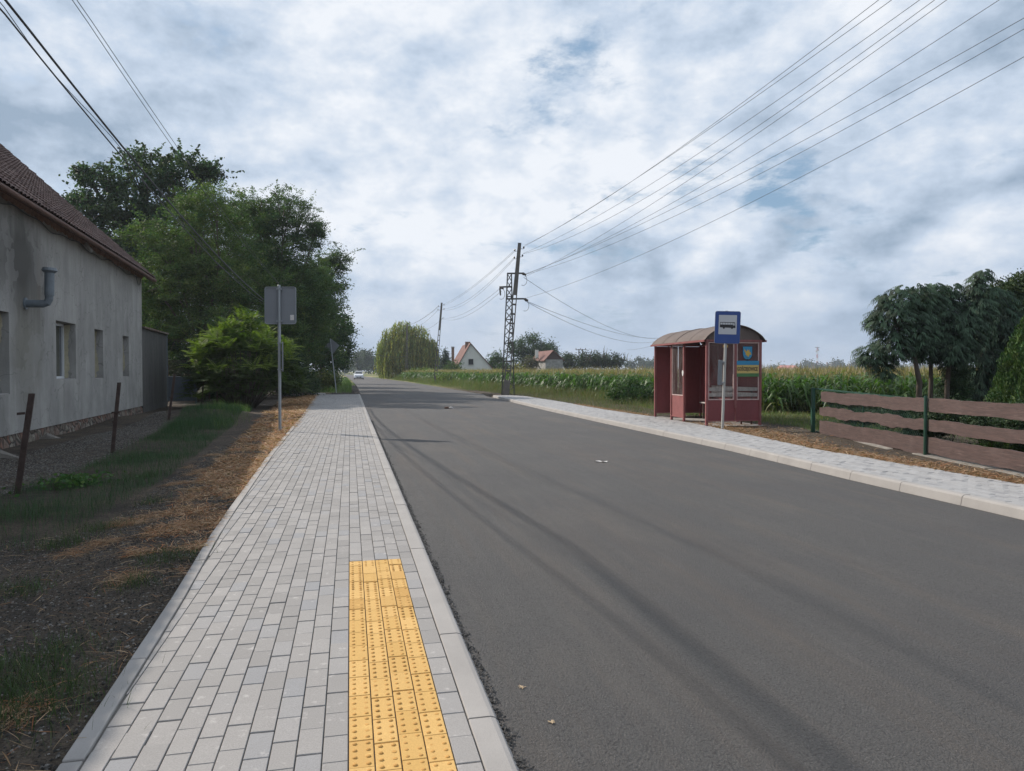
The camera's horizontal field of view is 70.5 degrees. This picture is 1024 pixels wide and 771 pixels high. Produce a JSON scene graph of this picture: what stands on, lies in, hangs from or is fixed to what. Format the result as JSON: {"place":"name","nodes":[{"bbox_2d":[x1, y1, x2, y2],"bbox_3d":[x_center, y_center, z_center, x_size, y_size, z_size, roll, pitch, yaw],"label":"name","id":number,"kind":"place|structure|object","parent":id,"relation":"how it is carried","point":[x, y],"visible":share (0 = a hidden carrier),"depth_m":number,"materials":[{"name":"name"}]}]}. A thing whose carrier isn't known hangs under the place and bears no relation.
{"place":"outdoors","nodes":[
{"label":"outdoors","id":0,"kind":"place"},
{"bbox_2d":[204,397,251,430],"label":"tall grass","id":1,"kind":"structure","parent":0,"point":[247,409],"depth_m":22.86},
{"bbox_2d":[79,394,484,770],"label":"pavement","id":2,"kind":"structure","parent":0,"point":[274,491],"depth_m":4.05,"materials":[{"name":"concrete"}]},
{"bbox_2d":[349,559,456,770],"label":"tactile paving","id":3,"kind":"structure","parent":2,"relation":"on","point":[412,748],"depth_m":3.40,"materials":[{"name":"concrete"}]},
{"bbox_2d":[312,377,353,392],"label":"roadside grass","id":4,"kind":"structure","parent":0,"point":[344,383],"depth_m":52.47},
{"bbox_2d":[0,371,1023,770],"bbox_3d":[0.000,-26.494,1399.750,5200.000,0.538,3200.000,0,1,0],"label":"ground","id":5,"kind":"structure","parent":0,"point":[26,757],"depth_m":6.37,"materials":[{"name":"soil"}]},
{"bbox_2d":[0,450,18,458],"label":"rock","id":6,"kind":"object","parent":5,"relation":"on","point":[5,455],"visible":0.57,"depth_m":12.92,"materials":[{"name":"stone"}]},
{"bbox_2d":[14,393,34,493],"bbox_3d":[-6.303,0.823,9.360,0.266,1.439,0.103,-1,1,-32],"label":"rusty post","id":7,"kind":"object","parent":5,"relation":"on","point":[24,441],"visible":0.76,"depth_m":9.34,"materials":[{"name":"metal"}]},
{"bbox_2d":[39,433,59,438],"bbox_3d":[-10.533,1.184,16.512,0.484,0.222,0.187,0,1,-15],"label":"rock","id":8,"kind":"object","parent":5,"relation":"on","point":[48,436],"visible":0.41,"depth_m":16.44,"materials":[{"name":"stone"}]},
{"bbox_2d":[1,469,137,496],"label":"leafy weed","id":9,"kind":"object","parent":5,"relation":"on","point":[76,481],"visible":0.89,"depth_m":10.02,"materials":[{"name":"green plant"}]},
{"bbox_2d":[0,143,156,449],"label":"farmhouse","id":10,"kind":"object","parent":5,"relation":"on","point":[71,277],"visible":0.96,"depth_m":18.25,"materials":[{"name":"paint"}]},
{"bbox_2d":[56,323,64,378],"bbox_3d":[-11.534,-0.874,18.216,0.090,1.438,1.595,0,1,-16],"label":"window","id":11,"kind":"structure","parent":10,"relation":"in","point":[60,374],"depth_m":18.77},
{"bbox_2d":[0,2,260,302],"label":"overhead cable","id":12,"kind":"object","parent":10,"relation":"on","point":[106,131],"visible":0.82,"depth_m":15.17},
{"bbox_2d":[0,8,262,301],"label":"overhead cable","id":13,"kind":"object","parent":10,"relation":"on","point":[20,33],"visible":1,"depth_m":11.00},
{"bbox_2d":[4,0,263,299],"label":"overhead cable","id":14,"kind":"object","parent":10,"relation":"on","point":[64,74],"visible":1,"depth_m":15.24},
{"bbox_2d":[72,0,278,283],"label":"overhead cable","id":15,"kind":"object","parent":10,"relation":"on","point":[156,123],"visible":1,"depth_m":15.04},
{"bbox_2d":[77,0,276,280],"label":"overhead cable","id":16,"kind":"object","parent":10,"relation":"on","point":[160,122],"visible":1,"depth_m":15.14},
{"bbox_2d":[0,411,166,495],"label":"gravel","id":17,"kind":"structure","parent":5,"relation":"on","point":[125,431],"depth_m":13.75,"materials":[{"name":"stone"}]},
{"bbox_2d":[0,465,221,765],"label":"grass tufts","id":18,"kind":"object","parent":5,"relation":"on","point":[6,679],"visible":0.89,"depth_m":3.59,"materials":[{"name":"plant"}]},
{"bbox_2d":[110,382,120,452],"bbox_3d":[-7.666,0.698,14.039,0.181,1.513,0.164,0,1,0],"label":"rusty post","id":19,"kind":"object","parent":5,"relation":"on","point":[115,412],"visible":0.82,"depth_m":14.01,"materials":[{"name":"metal"}]},
{"bbox_2d":[0,400,251,549],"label":"grass strip","id":20,"kind":"object","parent":5,"relation":"on","point":[172,427],"depth_m":11.46,"materials":[{"name":"plant"}]},
{"bbox_2d":[0,426,289,770],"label":"soil pebbles","id":21,"kind":"object","parent":5,"relation":"on","point":[46,766],"visible":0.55,"depth_m":5.05,"materials":[{"name":"stone"}]},
{"bbox_2d":[0,426,290,770],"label":"straw stalks","id":22,"kind":"object","parent":5,"relation":"on","point":[119,574],"visible":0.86,"depth_m":6.04,"materials":[{"name":"plant"}]},
{"bbox_2d":[58,137,244,342],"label":"oak tree","id":23,"kind":"object","parent":5,"relation":"on","point":[117,192],"visible":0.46,"depth_m":44.79,"materials":[{"name":"green plant"}]},
{"bbox_2d":[141,326,168,412],"bbox_3d":[-16.348,-0.585,28.884,4.120,3.315,5.130,0,1,-16],"label":"lean to shed","id":24,"kind":"object","parent":5,"relation":"on","point":[155,364],"visible":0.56,"depth_m":29.22,"materials":[{"name":"paint"}]},
{"bbox_2d":[142,313,189,374],"bbox_3d":[-19.481,-1.515,40.087,4.364,4.779,4.152,0,1,-17],"label":"shrub","id":25,"kind":"object","parent":5,"relation":"on","point":[170,341],"visible":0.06,"depth_m":39.44,"materials":[{"name":"green plant"}]},
{"bbox_2d":[168,374,175,419],"bbox_3d":[-10.114,0.415,21.526,0.257,1.513,0.129,-1,1,-32],"label":"rusty post","id":26,"kind":"object","parent":5,"relation":"on","point":[171,396],"visible":0.76,"depth_m":21.52,"materials":[{"name":"metal"}]},
{"bbox_2d":[168,376,196,402],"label":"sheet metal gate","id":27,"kind":"structure","parent":5,"relation":"on","point":[178,385],"depth_m":32.65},
{"bbox_2d":[56,396,315,770],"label":"edging","id":28,"kind":"object","parent":5,"relation":"on","point":[76,756],"visible":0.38,"depth_m":3.70,"materials":[{"name":"concrete"}]},
{"bbox_2d":[168,358,209,401],"bbox_3d":[-15.703,-0.285,35.251,0.058,2.100,2.078,1,2,43],"label":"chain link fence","id":29,"kind":"object","parent":5,"relation":"on","point":[188,370],"visible":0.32,"depth_m":35.00,"materials":[{"name":"metal"}]},
{"bbox_2d":[168,339,230,401],"bbox_3d":[-15.604,-0.705,36.100,4.043,3.320,3.433,0,1,0],"label":"shrub","id":30,"kind":"object","parent":5,"relation":"on","point":[180,372],"visible":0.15,"depth_m":35.51,"materials":[{"name":"green plant"}]},
{"bbox_2d":[106,170,318,400],"bbox_3d":[-16.930,-5.023,40.485,11.316,11.808,11.338,0,1,0],"label":"locust tree","id":31,"kind":"object","parent":5,"relation":"on","point":[194,267],"visible":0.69,"depth_m":37.49,"materials":[{"name":"green plant"}]},
{"bbox_2d":[116,394,317,558],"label":"dry grass clippings","id":32,"kind":"object","parent":5,"relation":"on","point":[300,408],"visible":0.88,"depth_m":10.36,"materials":[{"name":"plant"}]},
{"bbox_2d":[200,375,269,399],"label":"shrub","id":33,"kind":"object","parent":5,"relation":"on","point":[212,397],"visible":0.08,"depth_m":37.54,"materials":[{"name":"green plant"}]},
{"bbox_2d":[175,305,313,407],"bbox_3d":[-11.223,-1.250,30.955,5.755,4.452,5.320,0,1,0],"label":"sumac bush","id":34,"kind":"object","parent":5,"relation":"on","point":[212,348],"visible":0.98,"depth_m":30.33,"materials":[{"name":"green plant"}]},
{"bbox_2d":[213,344,284,384],"bbox_3d":[-13.440,-0.880,36.084,4.838,3.682,3.604,0,1,0],"label":"shrub","id":35,"kind":"object","parent":5,"relation":"on","point":[244,352],"visible":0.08,"depth_m":35.36,"materials":[{"name":"green plant"}]},
{"bbox_2d":[203,179,352,393],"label":"locust tree","id":36,"kind":"object","parent":5,"relation":"on","point":[270,217],"visible":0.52,"depth_m":46.30,"materials":[{"name":"green plant"}]},
{"bbox_2d":[264,285,295,430],"bbox_3d":[-5.674,-0.557,17.769,0.749,3.794,0.262,0,1,16],"label":"road sign","id":37,"kind":"object","parent":5,"relation":"on","point":[280,304],"visible":0.98,"depth_m":17.75,"materials":[{"name":"metal"}]},
{"bbox_2d":[262,342,316,397],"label":"shrub","id":38,"kind":"object","parent":5,"relation":"on","point":[303,366],"visible":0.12,"depth_m":41.85,"materials":[{"name":"green plant"}]},
{"bbox_2d":[274,357,324,395],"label":"shrub","id":39,"kind":"object","parent":5,"relation":"on","point":[315,387],"visible":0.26,"depth_m":43.78,"materials":[{"name":"green plant"}]},
{"bbox_2d":[309,369,342,391],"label":"shrub","id":40,"kind":"object","parent":5,"relation":"on","point":[328,381],"visible":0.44,"depth_m":51.66,"materials":[{"name":"green plant"}]},
{"bbox_2d":[287,236,365,368],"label":"locust tree","id":41,"kind":"object","parent":5,"relation":"on","point":[333,258],"visible":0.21,"depth_m":54.83,"materials":[{"name":"green plant"}]},
{"bbox_2d":[299,307,362,378],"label":"maple tree","id":42,"kind":"object","parent":5,"relation":"on","point":[343,333],"visible":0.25,"depth_m":65.74,"materials":[{"name":"green plant"}]},
{"bbox_2d":[325,339,339,391],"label":"diamond sign","id":43,"kind":"object","parent":5,"relation":"on","point":[333,345],"visible":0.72,"depth_m":48.45,"materials":[{"name":"metal"}]},
{"bbox_2d":[331,385,359,393],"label":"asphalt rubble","id":44,"kind":"object","parent":5,"relation":"on","point":[355,390],"visible":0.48,"depth_m":50.69,"materials":[{"name":"asphalt"}]},
{"bbox_2d":[336,311,362,376],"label":"maple tree","id":45,"kind":"object","parent":5,"relation":"on","point":[349,351],"visible":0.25,"depth_m":83.71,"materials":[{"name":"green plant"}]},
{"bbox_2d":[338,347,379,374],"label":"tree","id":46,"kind":"object","parent":5,"relation":"on","point":[365,362],"visible":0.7,"depth_m":320.63,"materials":[{"name":"green plant"}]},
{"bbox_2d":[373,320,439,378],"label":"weeping willow","id":47,"kind":"object","parent":5,"relation":"on","point":[392,345],"visible":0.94,"depth_m":138.01,"materials":[{"name":"green plant"}]},
{"bbox_2d":[406,323,407,369],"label":"concrete pole","id":48,"kind":"object","parent":5,"relation":"on","point":[407,343],"visible":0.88,"depth_m":123.79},
{"bbox_2d":[358,394,518,770],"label":"kerb","id":49,"kind":"structure","parent":5,"relation":"on","point":[494,750],"depth_m":3.75,"materials":[{"name":"concrete"}]},
{"bbox_2d":[434,303,442,381],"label":"concrete pole","id":50,"kind":"object","parent":5,"relation":"on","point":[440,318],"visible":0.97,"depth_m":85.83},
{"bbox_2d":[438,346,450,369],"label":"spruce tree","id":51,"kind":"object","parent":5,"relation":"on","point":[445,356],"visible":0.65,"depth_m":124.65,"materials":[{"name":"green plant"}]},
{"bbox_2d":[433,372,455,382],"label":"bush","id":52,"kind":"object","parent":5,"relation":"on","point":[446,376],"visible":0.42,"depth_m":79.83,"materials":[{"name":"green plant"}]},
{"bbox_2d":[385,376,511,390],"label":"roadside grass","id":53,"kind":"structure","parent":5,"relation":"on","point":[475,385],"depth_m":70.32,"materials":[{"name":"plant"}]},
{"bbox_2d":[442,357,461,369],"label":"bush","id":54,"kind":"object","parent":5,"relation":"on","point":[454,366],"visible":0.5,"depth_m":107.50,"materials":[{"name":"green plant"}]},
{"bbox_2d":[454,342,493,370],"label":"white house","id":55,"kind":"structure","parent":5,"relation":"on","point":[469,356],"depth_m":119.95,"materials":[{"name":"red paint"}]},
{"bbox_2d":[485,347,509,368],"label":"tree","id":56,"kind":"object","parent":5,"relation":"on","point":[496,360],"visible":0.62,"depth_m":134.16,"materials":[{"name":"green plant"}]},
{"bbox_2d":[502,243,524,394],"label":"concrete pole","id":57,"kind":"object","parent":5,"relation":"on","point":[506,387],"visible":0.98,"depth_m":42.84,"materials":[{"name":"concrete"}]},
{"bbox_2d":[534,0,877,240],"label":"overhead wire","id":58,"kind":"object","parent":57,"relation":"attached to","point":[737,106],"visible":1,"depth_m":19.34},
{"bbox_2d":[529,0,890,243],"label":"overhead wire","id":59,"kind":"object","parent":57,"relation":"attached to","point":[753,98],"visible":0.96,"depth_m":18.67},
{"bbox_2d":[525,0,918,252],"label":"overhead wire","id":60,"kind":"object","parent":57,"relation":"attached to","point":[759,112],"visible":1,"depth_m":19.16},
{"bbox_2d":[524,0,933,253],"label":"overhead wire","id":61,"kind":"object","parent":57,"relation":"attached to","point":[766,120],"visible":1,"depth_m":19.25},
{"bbox_2d":[523,0,945,277],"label":"overhead wire","id":62,"kind":"object","parent":57,"relation":"attached to","point":[773,122],"visible":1,"depth_m":19.27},
{"bbox_2d":[499,272,528,394],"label":"lattice strut","id":63,"kind":"object","parent":5,"relation":"on","point":[506,305],"visible":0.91,"depth_m":43.13,"materials":[{"name":"metal"}]},
{"bbox_2d":[527,0,998,273],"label":"overhead wire","id":64,"kind":"object","parent":63,"relation":"attached to","point":[807,122],"visible":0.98,"depth_m":19.27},
{"bbox_2d":[523,18,1023,274],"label":"overhead wire","id":65,"kind":"object","parent":63,"relation":"attached to","point":[827,127],"visible":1,"depth_m":18.97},
{"bbox_2d":[525,29,1023,274],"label":"overhead wire","id":66,"kind":"object","parent":63,"relation":"attached to","point":[815,144],"visible":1,"depth_m":19.55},
{"bbox_2d":[531,57,1022,296],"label":"overhead wire","id":67,"kind":"object","parent":63,"relation":"attached to","point":[817,168],"visible":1,"depth_m":19.27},
{"bbox_2d":[505,328,554,370],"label":"tree","id":68,"kind":"object","parent":5,"relation":"on","point":[530,340],"visible":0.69,"depth_m":148.81,"materials":[{"name":"green plant"}]},
{"bbox_2d":[518,354,542,369],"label":"bush","id":69,"kind":"object","parent":5,"relation":"on","point":[530,364],"visible":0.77,"depth_m":127.42,"materials":[{"name":"green plant"}]},
{"bbox_2d":[533,336,561,354],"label":"tree","id":70,"kind":"object","parent":5,"relation":"on","point":[552,348],"visible":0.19,"depth_m":153.98,"materials":[{"name":"green plant"}]},
{"bbox_2d":[533,350,564,370],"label":"red-roofed house","id":71,"kind":"structure","parent":5,"relation":"on","point":[550,358],"depth_m":129.96,"materials":[{"name":"paint"}]},
{"bbox_2d":[561,350,587,369],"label":"tree","id":72,"kind":"object","parent":5,"relation":"on","point":[569,362],"visible":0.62,"depth_m":144.50,"materials":[{"name":"green plant"}]},
{"bbox_2d":[574,349,609,369],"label":"tree","id":73,"kind":"object","parent":5,"relation":"on","point":[588,362],"visible":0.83,"depth_m":139.47,"materials":[{"name":"green plant"}]},
{"bbox_2d":[594,350,630,368],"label":"tree","id":74,"kind":"object","parent":5,"relation":"on","point":[614,360],"visible":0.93,"depth_m":136.88,"materials":[{"name":"green plant"}]},
{"bbox_2d":[465,380,774,415],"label":"verge weeds","id":75,"kind":"object","parent":5,"relation":"on","point":[548,392],"visible":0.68,"depth_m":37.38,"materials":[{"name":"green plant"}]},
{"bbox_2d":[600,376,653,404],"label":"shrub","id":76,"kind":"object","parent":5,"relation":"on","point":[639,390],"visible":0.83,"depth_m":31.12,"materials":[{"name":"green plant"}]},
{"bbox_2d":[625,355,653,369],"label":"horizon trees","id":77,"kind":"object","parent":5,"relation":"on","point":[648,363],"visible":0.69,"depth_m":494.81,"materials":[{"name":"green plant"}]},
{"bbox_2d":[401,360,968,413],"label":"corn field","id":78,"kind":"structure","parent":5,"relation":"on","point":[785,389],"depth_m":25.60,"materials":[{"name":"green plant"}]},
{"bbox_2d":[659,417,761,426],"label":"shelter slab","id":79,"kind":"structure","parent":5,"relation":"on","point":[714,424],"depth_m":20.25,"materials":[{"name":"concrete"}]},
{"bbox_2d":[650,325,766,425],"bbox_3d":[5.540,-0.308,20.986,1.760,2.697,3.980,0,1,-9],"label":"bus shelter","id":80,"kind":"object","parent":79,"relation":"on","point":[685,376],"visible":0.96,"depth_m":20.86,"materials":[{"name":"red paint"}]},
{"bbox_2d":[672,344,682,395],"bbox_3d":[4.789,-0.446,20.932,0.028,1.465,0.850,0,1,-9],"label":"window frame","id":81,"kind":"structure","parent":80,"relation":"in","point":[679,344],"depth_m":21.32,"materials":[{"name":"grey"}]},
{"bbox_2d":[708,342,734,399],"bbox_3d":[5.498,-0.379,19.062,0.728,1.525,0.028,0,1,-9],"label":"window frame","id":82,"kind":"structure","parent":80,"relation":"in","point":[709,342],"depth_m":19.05,"materials":[{"name":"grey"}]},
{"bbox_2d":[737,342,758,399],"bbox_3d":[6.236,-0.381,19.183,0.638,1.525,0.028,0,1,-9],"label":"window frame","id":83,"kind":"structure","parent":80,"relation":"in","point":[740,342],"depth_m":19.19,"materials":[{"name":"grey"}]},
{"bbox_2d":[714,311,740,428],"bbox_3d":[5.332,-0.340,17.906,0.628,3.026,0.290,0,1,0],"label":"bus stop sign","id":84,"kind":"object","parent":5,"relation":"on","point":[727,327],"visible":0.98,"depth_m":17.93,"materials":[{"name":"metal"}]},
{"bbox_2d":[574,403,1023,483],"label":"dry grass","id":85,"kind":"structure","parent":5,"relation":"on","point":[951,467],"depth_m":12.99,"materials":[{"name":"plant"}]},
{"bbox_2d":[765,357,928,369],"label":"horizon wood","id":86,"kind":"object","parent":5,"relation":"on","point":[837,363],"visible":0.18,"depth_m":842.38,"materials":[{"name":"green plant"}]},
{"bbox_2d":[839,407,874,426],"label":"garden shrub","id":87,"kind":"object","parent":5,"relation":"on","point":[860,422],"visible":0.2,"depth_m":16.58,"materials":[{"name":"green plant"}]},
{"bbox_2d":[850,283,943,414],"bbox_3d":[9.263,-0.578,17.591,2.102,3.795,1.379,0,1,0],"label":"weeping cypress","id":88,"kind":"object","parent":5,"relation":"on","point":[881,318],"visible":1,"depth_m":17.34,"materials":[{"name":"green plant"}]},
{"bbox_2d":[870,407,923,432],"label":"garden shrub","id":89,"kind":"object","parent":5,"relation":"on","point":[883,412],"visible":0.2,"depth_m":15.48,"materials":[{"name":"green plant"}]},
{"bbox_2d":[810,388,1023,476],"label":"plank fence","id":90,"kind":"object","parent":5,"relation":"on","point":[979,456],"visible":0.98,"depth_m":12.27,"materials":[{"name":"brown paint"}]},
{"bbox_2d":[896,410,952,440],"bbox_3d":[8.306,0.904,14.640,1.166,0.950,0.994,0,1,0],"label":"garden shrub","id":91,"kind":"object","parent":5,"relation":"on","point":[929,433],"visible":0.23,"depth_m":14.50,"materials":[{"name":"green plant"}]},
{"bbox_2d":[901,283,969,412],"bbox_3d":[10.494,-0.627,18.101,1.636,3.873,1.448,0,1,0],"label":"weeping cypress","id":92,"kind":"object","parent":5,"relation":"on","point":[948,305],"visible":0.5,"depth_m":17.72,"materials":[{"name":"green plant"}]},
{"bbox_2d":[915,391,975,441],"bbox_3d":[8.638,0.739,14.140,1.260,1.303,1.199,0,1,0],"label":"garden shrub","id":93,"kind":"object","parent":5,"relation":"on","point":[937,416],"visible":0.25,"depth_m":14.12,"materials":[{"name":"green plant"}]},
{"bbox_2d":[933,359,980,400],"bbox_3d":[11.007,0.293,18.026,1.036,2.034,1.142,1,1,26],"label":"garden shrub","id":94,"kind":"object","parent":5,"relation":"on","point":[964,388],"visible":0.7,"depth_m":17.79,"materials":[{"name":"green plant"}]},
{"bbox_2d":[931,268,1010,398],"bbox_3d":[11.198,-0.775,17.788,1.885,4.181,1.366,0,1,0],"label":"tree","id":95,"kind":"object","parent":5,"relation":"on","point":[977,313],"visible":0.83,"depth_m":17.48,"materials":[{"name":"green plant"}]},
{"bbox_2d":[933,291,1023,401],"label":"cedar tree","id":96,"kind":"object","parent":5,"relation":"on","point":[985,364],"visible":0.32,"depth_m":18.27,"materials":[{"name":"green plant"}]},
{"bbox_2d":[950,391,1009,446],"bbox_3d":[8.393,0.744,12.627,1.276,1.348,1.160,0,1,0],"label":"garden shrub","id":97,"kind":"object","parent":5,"relation":"on","point":[977,420],"visible":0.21,"depth_m":12.54,"materials":[{"name":"green plant"}]},
{"bbox_2d":[968,316,1023,447],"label":"thuja","id":98,"kind":"object","parent":5,"relation":"on","point":[1011,368],"visible":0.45,"depth_m":12.87,"materials":[{"name":"green plant"}]},
{"bbox_2d":[984,389,1023,451],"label":"garden shrub","id":99,"kind":"object","parent":5,"relation":"on","point":[1013,424],"visible":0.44,"depth_m":11.23,"materials":[{"name":"green plant"}]},
{"bbox_2d":[989,268,1023,368],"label":"yew tree","id":100,"kind":"object","parent":5,"relation":"on","point":[1012,284],"visible":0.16,"depth_m":20.23,"materials":[{"name":"green plant"}]},
{"bbox_2d":[992,363,1023,451],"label":"thuja","id":101,"kind":"object","parent":5,"relation":"on","point":[1019,386],"visible":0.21,"depth_m":11.62,"materials":[{"name":"green plant"}]},
{"bbox_2d":[0,0,1023,370],"label":"sky","id":102,"kind":"structure","parent":0,"point":[435,139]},
{"bbox_2d":[343,374,1023,770],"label":"road","id":103,"kind":"structure","parent":0,"point":[633,600],"depth_m":4.76,"materials":[{"name":"asphalt"}]},
{"bbox_2d":[353,371,364,378],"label":"white car","id":104,"kind":"object","parent":103,"relation":"on","point":[358,375],"visible":0.98,"depth_m":130.29,"materials":[{"name":"paint"}]},
{"bbox_2d":[371,420,534,770],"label":"asphalt crumbs","id":105,"kind":"object","parent":103,"relation":"on","point":[506,728],"visible":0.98,"depth_m":4.12,"materials":[{"name":"asphalt"}]},
{"bbox_2d":[493,395,1023,519],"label":"kerb","id":106,"kind":"structure","parent":103,"relation":"on","point":[1012,510],"depth_m":10.58,"materials":[{"name":"concrete"}]},
{"bbox_2d":[496,395,1023,505],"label":"pavement","id":107,"kind":"structure","parent":0,"point":[1004,491],"depth_m":11.99,"materials":[{"name":"concrete"}]},
{"bbox_2d":[634,402,900,432],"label":"lawn","id":108,"kind":"structure","parent":0,"point":[784,419],"depth_m":20.67,"materials":[{"name":"green plant"}]},
{"bbox_2d":[869,424,976,446],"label":"garden lawn","id":109,"kind":"structure","parent":0,"point":[946,438],"depth_m":14.86,"materials":[{"name":"green plant"}]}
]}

